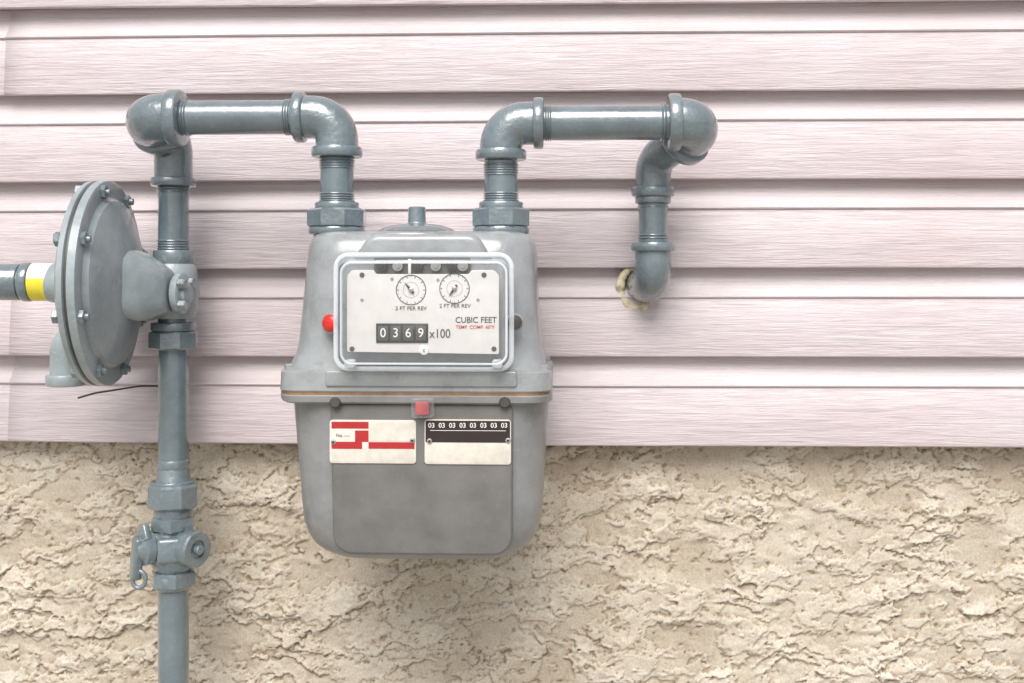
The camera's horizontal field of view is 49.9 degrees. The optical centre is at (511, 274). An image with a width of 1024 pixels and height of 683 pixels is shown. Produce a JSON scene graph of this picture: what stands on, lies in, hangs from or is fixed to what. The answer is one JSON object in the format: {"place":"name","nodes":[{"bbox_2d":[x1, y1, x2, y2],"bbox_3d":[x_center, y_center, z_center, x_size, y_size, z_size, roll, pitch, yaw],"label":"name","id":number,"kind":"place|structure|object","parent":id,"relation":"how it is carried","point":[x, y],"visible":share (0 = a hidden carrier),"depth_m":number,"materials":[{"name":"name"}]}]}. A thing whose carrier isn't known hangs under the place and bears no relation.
{"place":"outdoors","nodes":[
{"label":"outdoors","id":0,"kind":"place"},
{"label":"ground","id":1,"kind":"structure","parent":0,"visible":0},
{"bbox_2d":[125,89,365,682],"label":"gas inlet pipe","id":2,"kind":"object","parent":1,"relation":"on","point":[164,127],"visible":0.94,"depth_m":1.15,"materials":[{"name":"metal"}]},
{"bbox_2d":[0,181,199,386],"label":"gas regulator","id":3,"kind":"object","parent":2,"relation":"attached to","point":[107,284],"visible":1,"depth_m":1.08,"materials":[{"name":"paint"}]},
{"bbox_2d":[77,385,157,398],"bbox_3d":[-0.428,0.127,1.201,0.091,0.016,0.007,0,0,2],"label":"thin cable","id":4,"kind":"object","parent":2,"relation":"attached to","point":[86,395],"visible":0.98,"depth_m":1.20,"materials":[{"name":"grey metal"}]},
{"bbox_2d":[129,513,210,593],"bbox_3d":[-0.360,0.295,1.169,0.082,0.080,0.063,0,0,2],"label":"shutoff valve","id":5,"kind":"object","parent":2,"relation":"attached to","point":[173,553],"visible":0.98,"depth_m":1.15,"materials":[{"name":"paint"}]},
{"bbox_2d":[280,206,552,558],"bbox_3d":[-0.089,0.102,1.085,0.260,0.340,0.196,0,0,2],"label":"gas meter","id":6,"kind":"object","parent":2,"relation":"attached to","point":[416,385],"visible":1,"depth_m":1.02,"materials":[{"name":"paint"}]},
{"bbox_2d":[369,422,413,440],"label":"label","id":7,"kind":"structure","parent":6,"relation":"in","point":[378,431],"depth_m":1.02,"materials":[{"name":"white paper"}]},
{"bbox_2d":[0,441,1023,682],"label":"stucco foundation wall","id":8,"kind":"structure","parent":1,"relation":"on","point":[710,564],"depth_m":1.24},
{"bbox_3d":[0.008,-0.786,1.291,6.000,1.946,0.080,0,0,2],"label":"sheathing board","id":9,"kind":"object","parent":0,"visible":0},
{"bbox_2d":[0,0,1023,446],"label":"vinyl siding wall","id":10,"kind":"structure","parent":9,"relation":"attached to","point":[846,222],"depth_m":1.21,"materials":[{"name":"pink plastic"}]},
{"bbox_2d":[472,93,717,311],"bbox_3d":[0.086,-0.069,1.155,0.246,0.222,0.173,0,0,2],"label":"gas outlet pipe","id":11,"kind":"object","parent":10,"relation":"attached to","point":[676,129],"visible":0.96,"depth_m":1.09,"materials":[{"name":"metal"}]}
]}

